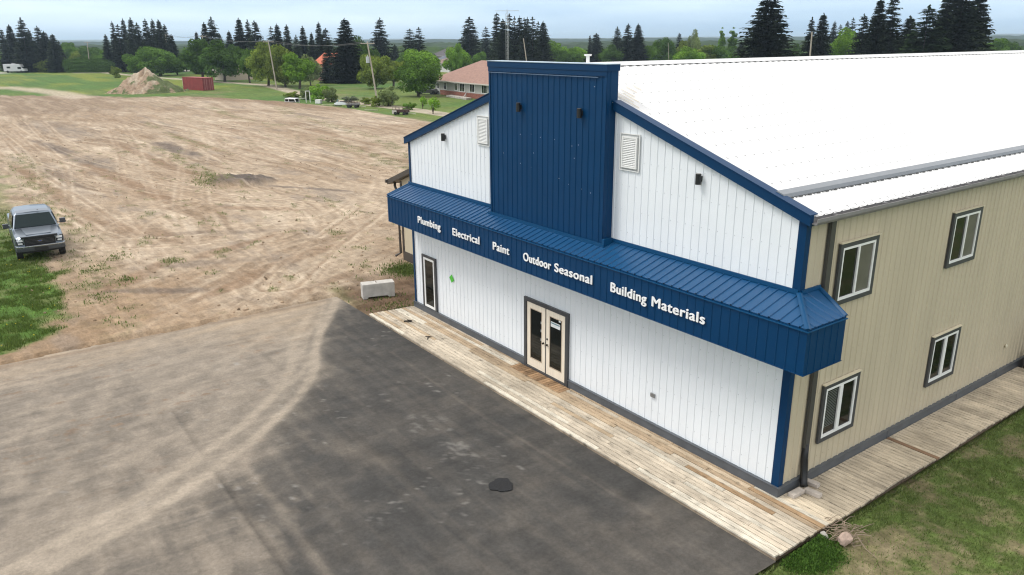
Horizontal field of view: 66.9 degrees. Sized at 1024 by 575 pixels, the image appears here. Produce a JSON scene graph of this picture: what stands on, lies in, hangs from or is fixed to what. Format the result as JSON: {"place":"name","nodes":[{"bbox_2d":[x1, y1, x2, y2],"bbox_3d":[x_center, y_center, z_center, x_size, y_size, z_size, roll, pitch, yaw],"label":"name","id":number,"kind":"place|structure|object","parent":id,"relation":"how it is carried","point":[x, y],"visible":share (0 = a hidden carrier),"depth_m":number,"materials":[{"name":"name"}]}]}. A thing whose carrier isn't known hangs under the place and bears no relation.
{"place":"outdoors","nodes":[
{"label":"outdoors","id":0,"kind":"place"},
{"bbox_2d":[0,210,78,353],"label":"verge grass","id":1,"kind":"structure","parent":0,"point":[15,341],"depth_m":30.78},
{"bbox_2d":[0,69,1023,574],"bbox_3d":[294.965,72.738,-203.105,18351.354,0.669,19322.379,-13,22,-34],"label":"ground","id":2,"kind":"structure","parent":0,"point":[42,115],"depth_m":45.35,"materials":[{"name":"soil"}]},
{"bbox_2d":[0,30,13,71],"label":"spruce tree","id":3,"kind":"object","parent":2,"relation":"on","point":[5,57],"visible":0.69,"depth_m":276.92,"materials":[{"name":"green plant"}]},
{"bbox_2d":[0,24,20,71],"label":"spruce tree","id":4,"kind":"object","parent":2,"relation":"on","point":[10,40],"visible":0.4,"depth_m":279.41,"materials":[{"name":"green plant"}]},
{"bbox_2d":[3,63,27,72],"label":"motorhome","id":5,"kind":"object","parent":2,"relation":"on","point":[12,67],"visible":1,"depth_m":266.44,"materials":[{"name":"grey"}]},
{"bbox_2d":[11,17,42,72],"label":"spruce tree","id":6,"kind":"object","parent":2,"relation":"on","point":[28,59],"visible":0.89,"depth_m":269.39,"materials":[{"name":"green plant"}]},
{"bbox_2d":[2,204,65,259],"bbox_3d":[-23.380,-2.924,37.925,2.600,2.040,5.970,-12,21,-33],"label":"pickup truck","id":7,"kind":"object","parent":2,"relation":"on","point":[32,228],"visible":1,"depth_m":36.42,"materials":[{"name":"grey paint"}]},
{"bbox_2d":[36,31,51,71],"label":"spruce tree","id":8,"kind":"object","parent":2,"relation":"on","point":[44,44],"visible":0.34,"depth_m":273.54,"materials":[{"name":"green plant"}]},
{"bbox_2d":[44,34,66,72],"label":"spruce tree","id":9,"kind":"object","parent":2,"relation":"on","point":[54,61],"visible":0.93,"depth_m":266.70,"materials":[{"name":"green plant"}]},
{"bbox_2d":[60,42,78,57],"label":"broadleaf tree","id":10,"kind":"object","parent":2,"relation":"on","point":[68,49],"visible":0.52,"depth_m":317.10,"materials":[{"name":"green plant"}]},
{"bbox_2d":[77,46,99,59],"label":"broadleaf tree","id":11,"kind":"object","parent":2,"relation":"on","point":[83,51],"visible":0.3,"depth_m":298.66,"materials":[{"name":"green plant"}]},
{"bbox_2d":[62,57,115,72],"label":"hedge","id":12,"kind":"object","parent":2,"relation":"on","point":[84,65],"visible":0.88,"depth_m":265.16,"materials":[{"name":"green plant"}]},
{"bbox_2d":[101,34,115,65],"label":"spruce tree","id":13,"kind":"object","parent":2,"relation":"on","point":[107,52],"visible":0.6,"depth_m":267.75,"materials":[{"name":"green plant"}]},
{"bbox_2d":[111,24,128,72],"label":"spruce tree","id":14,"kind":"object","parent":2,"relation":"on","point":[120,48],"visible":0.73,"depth_m":263.70,"materials":[{"name":"green plant"}]},
{"bbox_2d":[124,17,136,72],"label":"spruce tree","id":15,"kind":"object","parent":2,"relation":"on","point":[131,34],"visible":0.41,"depth_m":260.13,"materials":[{"name":"green plant"}]},
{"bbox_2d":[121,50,151,71],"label":"broadleaf tree","id":16,"kind":"object","parent":2,"relation":"on","point":[130,60],"visible":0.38,"depth_m":235.95,"materials":[{"name":"green plant"}]},
{"bbox_2d":[132,22,144,72],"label":"spruce tree","id":17,"kind":"object","parent":2,"relation":"on","point":[138,38],"visible":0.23,"depth_m":259.62,"materials":[{"name":"green plant"}]},
{"bbox_2d":[105,67,188,94],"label":"dirt pile","id":18,"kind":"object","parent":2,"relation":"on","point":[144,80],"visible":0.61,"depth_m":155.21,"materials":[{"name":"soil"}]},
{"bbox_2d":[141,18,155,47],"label":"spruce tree","id":19,"kind":"object","parent":2,"relation":"on","point":[147,39],"visible":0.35,"depth_m":253.71,"materials":[{"name":"green plant"}]},
{"bbox_2d":[134,46,183,75],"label":"broadleaf tree","id":20,"kind":"object","parent":2,"relation":"on","point":[154,60],"visible":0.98,"depth_m":230.78,"materials":[{"name":"green plant"}]},
{"bbox_2d":[153,20,175,72],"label":"spruce tree","id":21,"kind":"object","parent":2,"relation":"on","point":[161,40],"visible":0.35,"depth_m":256.86,"materials":[{"name":"green plant"}]},
{"bbox_2d":[178,38,211,76],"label":"broadleaf tree","id":22,"kind":"object","parent":2,"relation":"on","point":[192,52],"visible":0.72,"depth_m":197.74,"materials":[{"name":"green plant"}]},
{"bbox_2d":[182,77,213,90],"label":"shipping container","id":23,"kind":"object","parent":2,"relation":"on","point":[199,83],"visible":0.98,"depth_m":162.84,"materials":[{"name":"red"}]},
{"bbox_2d":[4,107,413,327],"bbox_3d":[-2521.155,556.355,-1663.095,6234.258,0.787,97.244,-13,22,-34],"label":"weeds","id":24,"kind":"object","parent":2,"relation":"on","point":[406,268],"visible":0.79,"depth_m":34.73,"materials":[{"name":"green plant"}]},
{"bbox_2d":[0,114,419,334],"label":"clods","id":25,"kind":"object","parent":2,"relation":"on","point":[357,284],"visible":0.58,"depth_m":41.01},
{"bbox_2d":[203,16,224,72],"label":"spruce tree","id":26,"kind":"object","parent":2,"relation":"on","point":[213,30],"visible":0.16,"depth_m":242.75,"materials":[{"name":"green plant"}]},
{"bbox_2d":[197,40,241,81],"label":"broadleaf tree","id":27,"kind":"object","parent":2,"relation":"on","point":[219,56],"visible":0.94,"depth_m":193.70,"materials":[{"name":"green plant"}]},
{"bbox_2d":[212,68,252,79],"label":"house","id":28,"kind":"structure","parent":2,"relation":"on","point":[242,76],"depth_m":206.84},
{"bbox_2d":[233,18,247,50],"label":"spruce tree","id":29,"kind":"object","parent":2,"relation":"on","point":[239,37],"visible":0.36,"depth_m":241.81,"materials":[{"name":"green plant"}]},
{"bbox_2d":[236,48,257,82],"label":"broadleaf tree","id":30,"kind":"object","parent":2,"relation":"on","point":[241,61],"visible":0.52,"depth_m":188.98,"materials":[{"name":"green plant"}]},
{"bbox_2d":[246,21,265,75],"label":"spruce tree","id":31,"kind":"object","parent":2,"relation":"on","point":[255,38],"visible":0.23,"depth_m":229.75,"materials":[{"name":"green plant"}]},
{"bbox_2d":[244,41,279,85],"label":"broadleaf tree","id":32,"kind":"object","parent":2,"relation":"on","point":[256,60],"visible":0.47,"depth_m":174.66,"materials":[{"name":"green plant"}]},
{"bbox_2d":[262,44,295,86],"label":"broadleaf tree","id":33,"kind":"object","parent":2,"relation":"on","point":[277,60],"visible":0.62,"depth_m":169.69,"materials":[{"name":"green plant"}]},
{"bbox_2d":[282,25,292,53],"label":"spruce tree","id":34,"kind":"object","parent":2,"relation":"on","point":[287,40],"visible":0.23,"depth_m":229.32,"materials":[{"name":"green plant"}]},
{"bbox_2d":[281,52,315,88],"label":"broadleaf tree","id":35,"kind":"object","parent":2,"relation":"on","point":[295,68],"visible":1,"depth_m":163.39,"materials":[{"name":"green plant"}]},
{"bbox_2d":[298,26,308,59],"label":"spruce tree","id":36,"kind":"object","parent":2,"relation":"on","point":[303,47],"visible":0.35,"depth_m":236.20,"materials":[{"name":"green plant"}]},
{"bbox_2d":[301,54,321,85],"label":"broadleaf tree","id":37,"kind":"object","parent":2,"relation":"on","point":[316,72],"visible":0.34,"depth_m":176.55,"materials":[{"name":"green plant"}]},
{"bbox_2d":[313,22,322,58],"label":"spruce tree","id":38,"kind":"object","parent":2,"relation":"on","point":[318,34],"visible":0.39,"depth_m":230.30,"materials":[{"name":"green plant"}]},
{"bbox_2d":[309,84,329,100],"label":"bush","id":39,"kind":"object","parent":2,"relation":"on","point":[315,92],"visible":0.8,"depth_m":132.00,"materials":[{"name":"green plant"}]},
{"bbox_2d":[315,28,334,58],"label":"spruce tree","id":40,"kind":"object","parent":2,"relation":"on","point":[322,46],"visible":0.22,"depth_m":229.14,"materials":[{"name":"green plant"}]},
{"bbox_2d":[318,42,335,83],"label":"spruce tree","id":41,"kind":"object","parent":2,"relation":"on","point":[325,63],"visible":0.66,"depth_m":186.49,"materials":[{"name":"green plant"}]},
{"bbox_2d":[321,87,337,101],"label":"bush","id":42,"kind":"object","parent":2,"relation":"on","point":[330,95],"visible":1,"depth_m":127.89,"materials":[{"name":"green plant"}]},
{"bbox_2d":[322,18,364,83],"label":"spruce tree","id":43,"kind":"object","parent":2,"relation":"on","point":[347,55],"visible":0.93,"depth_m":184.62,"materials":[{"name":"green plant"}]},
{"bbox_2d":[353,35,372,68],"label":"broadleaf tree","id":44,"kind":"object","parent":2,"relation":"on","point":[364,49],"visible":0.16,"depth_m":196.89,"materials":[{"name":"green plant"}]},
{"bbox_2d":[356,53,391,88],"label":"broadleaf tree","id":45,"kind":"object","parent":2,"relation":"on","point":[379,73],"visible":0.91,"depth_m":162.04,"materials":[{"name":"green plant"}]},
{"bbox_2d":[360,279,394,299],"bbox_3d":[-5.292,0.043,30.554,1.269,0.644,0.450,-7,19,-19],"label":"concrete block","id":46,"kind":"object","parent":2,"relation":"on","point":[377,288],"depth_m":30.37,"materials":[{"name":"grey"}]},
{"bbox_2d":[370,17,397,60],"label":"spruce tree","id":47,"kind":"object","parent":2,"relation":"on","point":[380,45],"visible":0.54,"depth_m":266.21,"materials":[{"name":"green plant"}]},
{"bbox_2d":[0,297,775,574],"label":"asphalt yard","id":48,"kind":"structure","parent":2,"relation":"on","point":[333,436],"depth_m":18.11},
{"bbox_2d":[489,478,512,491],"bbox_3d":[-0.254,4.458,17.506,0.545,0.012,0.559,0,18,2],"label":"asphalt patch","id":49,"kind":"object","parent":48,"relation":"on","point":[501,484],"visible":1,"depth_m":17.47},
{"bbox_2d":[378,86,399,105],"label":"bush","id":50,"kind":"object","parent":2,"relation":"on","point":[388,96],"visible":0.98,"depth_m":119.08,"materials":[{"name":"green plant"}]},
{"bbox_2d":[380,55,407,87],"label":"broadleaf tree","id":51,"kind":"object","parent":2,"relation":"on","point":[393,66],"visible":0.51,"depth_m":163.91,"materials":[{"name":"green plant"}]},
{"bbox_2d":[397,29,417,58],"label":"spruce tree","id":52,"kind":"object","parent":2,"relation":"on","point":[409,38],"visible":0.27,"depth_m":264.76,"materials":[{"name":"green plant"}]},
{"bbox_2d":[393,59,442,96],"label":"broadleaf tree","id":53,"kind":"object","parent":2,"relation":"on","point":[422,78],"visible":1,"depth_m":138.21,"materials":[{"name":"green plant"}]},
{"bbox_2d":[411,27,425,51],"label":"spruce tree","id":54,"kind":"object","parent":2,"relation":"on","point":[419,46],"visible":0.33,"depth_m":258.70,"materials":[{"name":"green plant"}]},
{"bbox_2d":[402,48,441,72],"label":"broadleaf tree","id":55,"kind":"object","parent":2,"relation":"on","point":[428,58],"visible":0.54,"depth_m":188.55,"materials":[{"name":"green plant"}]},
{"bbox_2d":[451,42,462,69],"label":"broadleaf tree","id":56,"kind":"object","parent":2,"relation":"on","point":[455,55],"visible":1,"depth_m":223.70,"materials":[{"name":"green plant"}]},
{"bbox_2d":[442,47,472,70],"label":"broadleaf tree","id":57,"kind":"object","parent":2,"relation":"on","point":[466,59],"visible":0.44,"depth_m":227.59,"materials":[{"name":"green plant"}]},
{"bbox_2d":[435,59,492,98],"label":"bungalow","id":58,"kind":"object","parent":2,"relation":"on","point":[471,80],"visible":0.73,"depth_m":138.54,"materials":[{"name":"brick"}]},
{"bbox_2d":[457,17,482,57],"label":"spruce tree","id":59,"kind":"object","parent":2,"relation":"on","point":[468,42],"visible":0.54,"depth_m":285.75,"materials":[{"name":"green plant"}]},
{"bbox_2d":[480,27,492,59],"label":"spruce tree","id":60,"kind":"object","parent":2,"relation":"on","point":[485,46],"visible":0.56,"depth_m":300.23,"materials":[{"name":"green plant"}]},
{"bbox_2d":[487,13,500,58],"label":"spruce tree","id":61,"kind":"object","parent":2,"relation":"on","point":[494,33],"visible":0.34,"depth_m":234.24,"materials":[{"name":"green plant"}]},
{"bbox_2d":[490,19,514,60],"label":"spruce tree","id":62,"kind":"object","parent":2,"relation":"on","point":[501,51],"visible":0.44,"depth_m":229.26,"materials":[{"name":"green plant"}]},
{"bbox_2d":[0,39,1023,49],"bbox_3d":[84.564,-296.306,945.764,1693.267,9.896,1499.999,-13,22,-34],"label":"valley woods","id":63,"kind":"object","parent":2,"relation":"on","point":[580,44],"visible":0.15,"depth_m":698.66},
{"bbox_2d":[0,35,1023,44],"bbox_3d":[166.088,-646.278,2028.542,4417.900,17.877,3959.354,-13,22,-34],"label":"distant forest","id":64,"kind":"object","parent":2,"relation":"on","point":[586,40],"visible":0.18,"depth_m":1762.60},
{"bbox_2d":[0,44,1023,69],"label":"nearer woods","id":65,"kind":"object","parent":2,"relation":"on","point":[434,49],"visible":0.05,"depth_m":390.43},
{"bbox_2d":[512,16,524,60],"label":"spruce tree","id":66,"kind":"object","parent":2,"relation":"on","point":[517,34],"visible":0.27,"depth_m":232.34,"materials":[{"name":"green plant"}]},
{"bbox_2d":[515,19,530,60],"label":"spruce tree","id":67,"kind":"object","parent":2,"relation":"on","point":[521,45],"visible":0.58,"depth_m":226.58,"materials":[{"name":"green plant"}]},
{"bbox_2d":[525,16,542,60],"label":"spruce tree","id":68,"kind":"object","parent":2,"relation":"on","point":[534,51],"visible":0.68,"depth_m":227.02,"materials":[{"name":"green plant"}]},
{"bbox_2d":[534,22,555,61],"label":"spruce tree","id":69,"kind":"object","parent":2,"relation":"on","point":[544,45],"visible":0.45,"depth_m":231.35,"materials":[{"name":"green plant"}]},
{"bbox_2d":[549,40,568,61],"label":"broadleaf tree","id":70,"kind":"object","parent":2,"relation":"on","point":[556,49],"visible":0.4,"depth_m":280.57,"materials":[{"name":"green plant"}]},
{"bbox_2d":[584,33,603,61],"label":"spruce tree","id":71,"kind":"object","parent":2,"relation":"on","point":[595,47],"visible":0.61,"depth_m":278.63,"materials":[{"name":"green plant"}]},
{"bbox_2d":[598,45,624,61],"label":"broadleaf tree","id":72,"kind":"object","parent":2,"relation":"on","point":[610,53],"visible":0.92,"depth_m":264.38,"materials":[{"name":"green plant"}]},
{"bbox_2d":[618,23,637,60],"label":"spruce tree","id":73,"kind":"object","parent":2,"relation":"on","point":[626,44],"visible":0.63,"depth_m":264.93,"materials":[{"name":"green plant"}]},
{"bbox_2d":[628,23,648,60],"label":"spruce tree","id":74,"kind":"object","parent":2,"relation":"on","point":[639,45],"visible":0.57,"depth_m":265.28,"materials":[{"name":"green plant"}]},
{"bbox_2d":[648,40,665,60],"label":"broadleaf tree","id":75,"kind":"object","parent":2,"relation":"on","point":[653,49],"visible":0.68,"depth_m":262.32,"materials":[{"name":"green plant"}]},
{"bbox_2d":[653,37,676,59],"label":"broadleaf tree","id":76,"kind":"object","parent":2,"relation":"on","point":[665,43],"visible":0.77,"depth_m":260.80,"materials":[{"name":"green plant"}]},
{"bbox_2d":[672,46,705,59],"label":"broadleaf tree","id":77,"kind":"object","parent":2,"relation":"on","point":[688,53],"visible":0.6,"depth_m":239.25,"materials":[{"name":"green plant"}]},
{"bbox_2d":[687,29,701,49],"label":"broadleaf tree","id":78,"kind":"object","parent":2,"relation":"on","point":[693,42],"visible":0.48,"depth_m":271.61,"materials":[{"name":"green plant"}]},
{"bbox_2d":[369,306,1023,560],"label":"wooden deck","id":79,"kind":"structure","parent":2,"relation":"on","point":[766,523],"depth_m":18.87,"materials":[{"name":"brown wood"}]},
{"bbox_2d":[385,50,1023,497],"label":"commercial building","id":80,"kind":"structure","parent":2,"relation":"on","point":[777,276],"depth_m":19.27,"materials":[{"name":"white metal"}]},
{"bbox_2d":[421,253,437,311],"bbox_3d":[-2.956,-0.155,27.808,0.048,2.000,0.950,-13,22,-34],"label":"door","id":81,"kind":"structure","parent":80,"relation":"in","point":[429,273],"depth_m":27.80,"materials":[{"name":"white plastic"}]},
{"bbox_2d":[527,301,545,372],"bbox_3d":[0.704,1.468,23.023,0.090,2.030,0.865,-13,22,-34],"label":"door","id":82,"kind":"structure","parent":80,"relation":"in","point":[536,315],"depth_m":23.03,"materials":[{"name":"white metal"}]},
{"bbox_2d":[545,309,564,382],"bbox_3d":[1.245,1.689,22.319,0.090,2.030,0.865,-13,22,-34],"label":"door","id":83,"kind":"structure","parent":80,"relation":"in","point":[555,323],"depth_m":22.34,"materials":[{"name":"white metal"}]},
{"bbox_2d":[815,369,862,443],"bbox_3d":[7.369,2.676,17.450,1.450,1.432,0.078,-13,22,-34],"label":"window","id":84,"kind":"structure","parent":80,"relation":"in","point":[839,395],"depth_m":17.43,"materials":[{"name":"beige"}]},
{"bbox_2d":[833,232,881,304],"bbox_3d":[7.329,-0.387,16.458,1.480,1.372,0.078,-13,22,-34],"label":"window","id":85,"kind":"structure","parent":80,"relation":"in","point":[856,262],"depth_m":16.44,"materials":[{"name":"beige"}]},
{"bbox_2d":[923,324,962,387],"bbox_3d":[11.194,1.771,20.099,1.490,1.402,0.078,-13,22,-34],"label":"window","id":86,"kind":"structure","parent":80,"relation":"in","point":[944,345],"depth_m":20.07,"materials":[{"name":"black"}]},
{"bbox_2d":[944,205,984,268],"bbox_3d":[11.191,-1.263,19.144,1.490,1.402,0.078,-13,22,-34],"label":"window","id":87,"kind":"structure","parent":80,"relation":"in","point":[965,225],"depth_m":19.13,"materials":[{"name":"beige"}]},
{"bbox_2d":[695,44,716,58],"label":"broadleaf tree","id":88,"kind":"object","parent":2,"relation":"on","point":[707,49],"visible":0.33,"depth_m":242.53,"materials":[{"name":"green plant"}]},
{"bbox_2d":[709,46,731,58],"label":"broadleaf tree","id":89,"kind":"object","parent":2,"relation":"on","point":[721,52],"visible":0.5,"depth_m":242.36,"materials":[{"name":"green plant"}]},
{"bbox_2d":[733,0,799,57],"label":"spruce tree","id":90,"kind":"object","parent":2,"relation":"on","point":[766,40],"visible":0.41,"depth_m":145.86,"materials":[{"name":"green plant"}]},
{"bbox_2d":[798,16,817,55],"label":"spruce tree","id":91,"kind":"object","parent":2,"relation":"on","point":[805,47],"visible":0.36,"depth_m":176.15,"materials":[{"name":"green plant"}]},
{"bbox_2d":[779,531,853,574],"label":"clover patch","id":92,"kind":"object","parent":2,"relation":"on","point":[829,556],"visible":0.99,"depth_m":14.91,"materials":[{"name":"green plant"}]},
{"bbox_2d":[812,13,833,55],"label":"spruce tree","id":93,"kind":"object","parent":2,"relation":"on","point":[823,39],"visible":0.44,"depth_m":176.08,"materials":[{"name":"green plant"}]},
{"bbox_2d":[827,26,860,54],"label":"broadleaf tree","id":94,"kind":"object","parent":2,"relation":"on","point":[840,43],"visible":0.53,"depth_m":199.58,"materials":[{"name":"green plant"}]},
{"bbox_2d":[838,532,852,546],"bbox_3d":[6.579,4.975,15.334,0.319,0.294,0.229,-9,20,-25],"label":"stone","id":95,"kind":"object","parent":2,"relation":"on","point":[845,539],"visible":1,"depth_m":15.25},
{"bbox_2d":[822,514,875,557],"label":"dry branches","id":96,"kind":"object","parent":2,"relation":"on","point":[844,527],"visible":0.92,"depth_m":15.63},
{"bbox_2d":[844,13,874,54],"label":"spruce tree","id":97,"kind":"object","parent":2,"relation":"on","point":[859,38],"visible":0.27,"depth_m":155.84,"materials":[{"name":"green plant"}]},
{"bbox_2d":[856,0,891,54],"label":"spruce tree","id":98,"kind":"object","parent":2,"relation":"on","point":[877,26],"visible":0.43,"depth_m":153.98,"materials":[{"name":"green plant"}]},
{"bbox_2d":[754,409,1023,574],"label":"lawn grass","id":99,"kind":"structure","parent":2,"relation":"on","point":[952,492],"depth_m":16.42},
{"bbox_2d":[877,0,905,53],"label":"spruce tree","id":100,"kind":"object","parent":2,"relation":"on","point":[891,23],"visible":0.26,"depth_m":154.09,"materials":[{"name":"green plant"}]},
{"bbox_2d":[890,15,916,51],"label":"spruce tree","id":101,"kind":"object","parent":2,"relation":"on","point":[908,23],"visible":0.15,"depth_m":154.55,"materials":[{"name":"green plant"}]},
{"bbox_2d":[895,4,953,53],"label":"spruce tree","id":102,"kind":"object","parent":2,"relation":"on","point":[920,45],"visible":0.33,"depth_m":138.80,"materials":[{"name":"green plant"}]},
{"bbox_2d":[922,0,967,52],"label":"spruce tree","id":103,"kind":"object","parent":2,"relation":"on","point":[944,4],"visible":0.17,"depth_m":141.22,"materials":[{"name":"green plant"}]},
{"bbox_2d":[929,0,990,52],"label":"spruce tree","id":104,"kind":"object","parent":2,"relation":"on","point":[965,9],"visible":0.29,"depth_m":140.70,"materials":[{"name":"green plant"}]},
{"bbox_2d":[968,0,995,50],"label":"spruce tree","id":105,"kind":"object","parent":2,"relation":"on","point":[983,9],"visible":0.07,"depth_m":143.40,"materials":[{"name":"green plant"}]},
{"bbox_2d":[988,38,1009,50],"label":"broadleaf tree","id":106,"kind":"object","parent":2,"relation":"on","point":[1002,47],"visible":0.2,"depth_m":253.23,"materials":[{"name":"green plant"}]},
{"bbox_2d":[0,0,1023,40],"label":"sky","id":107,"kind":"structure","parent":0,"point":[64,19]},
{"bbox_2d":[36,34,1023,41],"bbox_3d":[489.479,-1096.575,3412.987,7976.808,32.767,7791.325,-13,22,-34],"label":"hills","id":108,"kind":"structure","parent":0,"point":[531,38],"depth_m":4718.97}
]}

